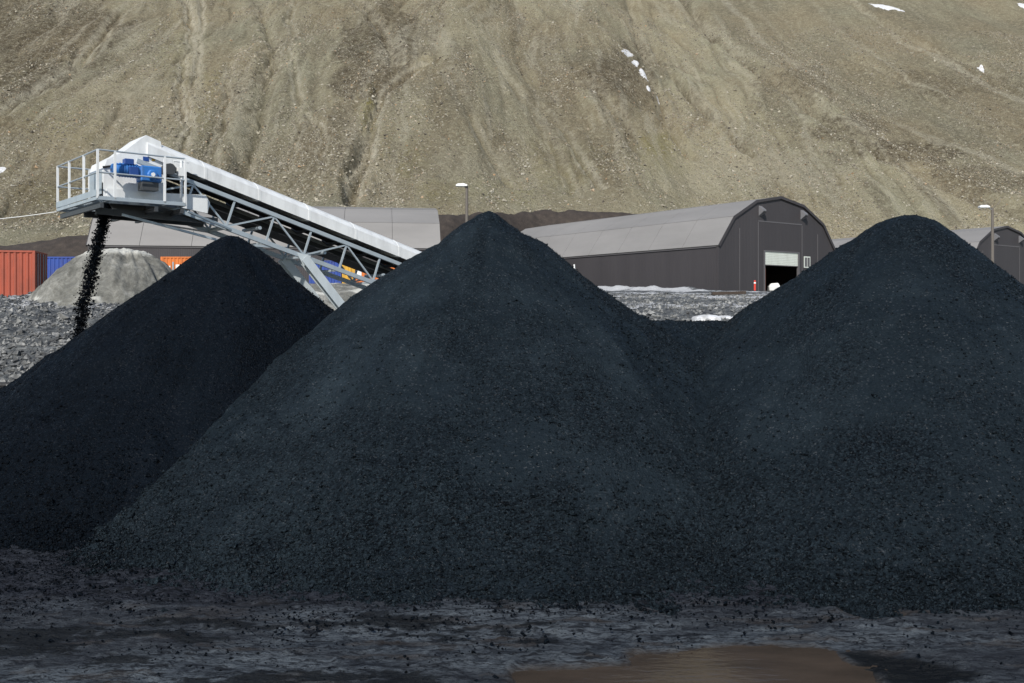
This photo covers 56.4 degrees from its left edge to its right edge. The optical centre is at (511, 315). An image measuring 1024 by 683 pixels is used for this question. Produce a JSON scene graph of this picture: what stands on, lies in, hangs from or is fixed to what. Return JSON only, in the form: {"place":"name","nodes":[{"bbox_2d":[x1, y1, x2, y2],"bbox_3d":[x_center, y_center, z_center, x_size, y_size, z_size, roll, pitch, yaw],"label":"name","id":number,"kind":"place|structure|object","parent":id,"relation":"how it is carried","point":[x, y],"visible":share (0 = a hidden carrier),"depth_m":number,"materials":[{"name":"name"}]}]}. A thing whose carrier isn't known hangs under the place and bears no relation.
{"place":"outdoors","nodes":[
{"label":"outdoors","id":0,"kind":"place"},
{"bbox_2d":[0,209,770,387],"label":"ground","id":1,"kind":"structure","parent":0,"point":[70,246],"depth_m":64.22,"materials":[{"name":"grey gravel"}]},
{"bbox_2d":[0,382,9,386],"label":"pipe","id":2,"kind":"object","parent":1,"relation":"on","point":[2,384],"depth_m":25.21,"materials":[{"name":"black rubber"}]},
{"bbox_2d":[0,250,46,296],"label":"shipping container","id":3,"kind":"object","parent":1,"relation":"on","point":[23,272],"visible":0.63,"depth_m":46.89,"materials":[{"name":"red metal"}]},
{"bbox_2d":[36,253,40,287],"bbox_3d":[-23.626,-1.925,47.657,0.132,2.370,1.060,0,0,-13],"label":"door","id":4,"kind":"structure","parent":3,"relation":"in","point":[38,256],"depth_m":47.64,"materials":[{"name":"red metal"}]},
{"bbox_2d":[41,255,45,284],"bbox_3d":[-23.861,-1.925,48.700,0.132,2.370,1.060,0,0,-13],"label":"door","id":5,"kind":"structure","parent":3,"relation":"in","point":[43,258],"depth_m":48.46,"materials":[{"name":"metal"}]},
{"bbox_2d":[47,257,73,278],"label":"shipping container","id":6,"kind":"object","parent":1,"relation":"on","point":[54,264],"visible":0.19,"depth_m":66.04,"materials":[{"name":"blue metal"}]},
{"bbox_2d":[28,248,172,305],"bbox_3d":[-16.370,1.163,40.475,13.950,8.108,12.950,0,0,0],"label":"gravel mound","id":7,"kind":"object","parent":1,"relation":"on","point":[125,274],"visible":0.16,"depth_m":38.20,"materials":[{"name":"grey gravel"}]},
{"bbox_2d":[160,257,189,269],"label":"shipping container","id":8,"kind":"object","parent":1,"relation":"on","point":[172,263],"visible":0.2,"depth_m":72.02,"materials":[{"name":"orange metal"}]},
{"bbox_2d":[56,135,420,308],"bbox_3d":[-6.051,-1.624,28.240,12.953,5.953,3.479,0,0,-40],"label":"stacker conveyor","id":9,"kind":"object","parent":1,"relation":"on","point":[128,182],"visible":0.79,"depth_m":25.86,"materials":[{"name":"grey metal"}]},
{"bbox_2d":[0,211,56,218],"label":"cable","id":10,"kind":"object","parent":9,"relation":"attached to","point":[28,215],"visible":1,"depth_m":26.28,"materials":[{"name":"white paint"}]},
{"bbox_2d":[66,203,111,339],"bbox_3d":[-10.399,-0.825,23.978,1.598,4.570,0.645,0,0,-35],"label":"falling coal","id":11,"kind":"object","parent":9,"relation":"hanging from","point":[103,227],"visible":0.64,"depth_m":23.88,"materials":[{"name":"black stone"}]},
{"bbox_2d":[86,206,439,282],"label":"storage hall","id":12,"kind":"structure","parent":1,"relation":"on","point":[417,229],"depth_m":131.84,"materials":[{"name":"metal"}]},
{"bbox_2d":[309,261,341,283],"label":"shipping container","id":13,"kind":"object","parent":1,"relation":"on","point":[329,279],"visible":0.06,"depth_m":84.03,"materials":[{"name":"blue metal"}]},
{"bbox_2d":[309,283,369,310],"bbox_3d":[-8.438,0.670,43.975,17.438,4.422,12.950,0,0,0],"label":"gravel mound","id":14,"kind":"object","parent":1,"relation":"on","point":[345,291],"visible":0.01,"depth_m":42.26,"materials":[{"name":"grey gravel"}]},
{"bbox_2d":[342,265,355,282],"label":"shipping container","id":15,"kind":"object","parent":1,"relation":"on","point":[348,269],"visible":0.08,"depth_m":83.03,"materials":[{"name":"yellow metal"}]},
{"bbox_2d":[356,267,394,281],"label":"shipping container","id":16,"kind":"object","parent":1,"relation":"on","point":[360,273],"visible":0.01,"depth_m":82.02,"materials":[{"name":"orange paint"}]},
{"bbox_2d":[0,291,764,385],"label":"bank rubble","id":17,"kind":"object","parent":1,"relation":"on","point":[61,317],"visible":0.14,"depth_m":33.72,"materials":[{"name":"stone"}]},
{"bbox_2d":[456,183,467,221],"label":"street lamp","id":18,"kind":"object","parent":1,"relation":"on","point":[466,197],"visible":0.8,"depth_m":81.89,"materials":[{"name":"grey metal"}]},
{"bbox_2d":[521,196,834,291],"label":"storage hall","id":19,"kind":"structure","parent":1,"relation":"on","point":[764,243],"depth_m":128.70,"materials":[{"name":"metal"}]},
{"bbox_2d":[767,283,779,290],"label":"bulk bag","id":20,"kind":"object","parent":19,"relation":"in","point":[771,286],"visible":0.77,"depth_m":128.41,"materials":[{"name":"white fabric"}]},
{"bbox_2d":[765,251,797,266],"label":"roller door","id":21,"kind":"structure","parent":19,"relation":"in","point":[775,261],"depth_m":127.28,"materials":[{"name":"white metal"}]},
{"bbox_2d":[804,256,809,267],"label":"side window","id":22,"kind":"structure","parent":19,"relation":"in","point":[806,259],"depth_m":130.20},
{"bbox_2d":[691,315,721,320],"bbox_3d":[7.323,0.078,35.947,1.142,0.257,1.602,0,0,0],"label":"snow patch","id":23,"kind":"object","parent":1,"relation":"on","point":[704,317],"visible":0.94,"depth_m":35.44,"materials":[{"name":"white snow"}]},
{"bbox_2d":[711,291,745,294],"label":"timber beam","id":24,"kind":"structure","parent":1,"relation":"on","point":[728,293],"depth_m":62.14,"materials":[{"name":"brown wood"}]},
{"bbox_2d":[832,226,1023,284],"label":"storage hall","id":25,"kind":"structure","parent":1,"relation":"on","point":[1009,249],"depth_m":168.10,"materials":[{"name":"metal"}]},
{"bbox_2d":[978,201,999,261],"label":"street lamp","id":26,"kind":"object","parent":1,"relation":"on","point":[992,229],"visible":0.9,"depth_m":91.88,"materials":[{"name":"grey metal"}]},
{"bbox_2d":[0,0,1023,245],"bbox_3d":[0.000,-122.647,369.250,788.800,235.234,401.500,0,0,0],"label":"mountain","id":27,"kind":"structure","parent":0,"point":[780,20],"depth_m":271.89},
{"bbox_2d":[0,0,1023,242],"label":"scree stones","id":28,"kind":"object","parent":27,"relation":"on","point":[284,178],"visible":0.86,"depth_m":264.83,"materials":[{"name":"beige stone"}]},
{"bbox_2d":[622,49,633,56],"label":"snow patch","id":29,"kind":"object","parent":27,"relation":"on","point":[628,53],"visible":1,"depth_m":323.25,"materials":[{"name":"white snow"}]},
{"bbox_2d":[632,60,638,66],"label":"snow patch","id":30,"kind":"object","parent":27,"relation":"on","point":[635,62],"visible":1,"depth_m":318.59,"materials":[{"name":"white snow"}]},
{"bbox_2d":[639,69,647,80],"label":"snow patch","id":31,"kind":"object","parent":27,"relation":"on","point":[642,72],"visible":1,"depth_m":312.70,"materials":[{"name":"white snow"}]},
{"bbox_2d":[868,3,904,11],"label":"snow patch","id":32,"kind":"object","parent":27,"relation":"on","point":[882,6],"visible":1,"depth_m":419.00,"materials":[{"name":"white snow"}]},
{"bbox_2d":[0,545,1023,682],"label":"coal yard","id":33,"kind":"structure","parent":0,"point":[376,653],"depth_m":10.46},
{"bbox_2d":[0,235,333,552],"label":"coal heap","id":34,"kind":"object","parent":33,"relation":"on","point":[107,418],"visible":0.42,"depth_m":17.83,"materials":[{"name":"black stone"}]},
{"bbox_2d":[59,211,941,617],"bbox_3d":[0.743,0.717,19.808,19.596,5.846,17.328,0,0,0],"label":"coal heap","id":35,"kind":"object","parent":33,"relation":"on","point":[489,405],"visible":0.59,"depth_m":14.68,"materials":[{"name":"black stone"}]},
{"bbox_2d":[0,544,1023,681],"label":"loose coal","id":36,"kind":"object","parent":33,"relation":"on","point":[129,610],"visible":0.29,"depth_m":11.35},
{"bbox_2d":[512,645,886,682],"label":"puddle","id":37,"kind":"object","parent":33,"relation":"on","point":[753,664],"visible":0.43,"depth_m":9.52,"materials":[{"name":"liquid"}]},
{"bbox_2d":[681,214,1023,631],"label":"coal heap","id":38,"kind":"object","parent":33,"relation":"on","point":[865,428],"visible":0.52,"depth_m":14.43,"materials":[{"name":"black stone"}]}
]}

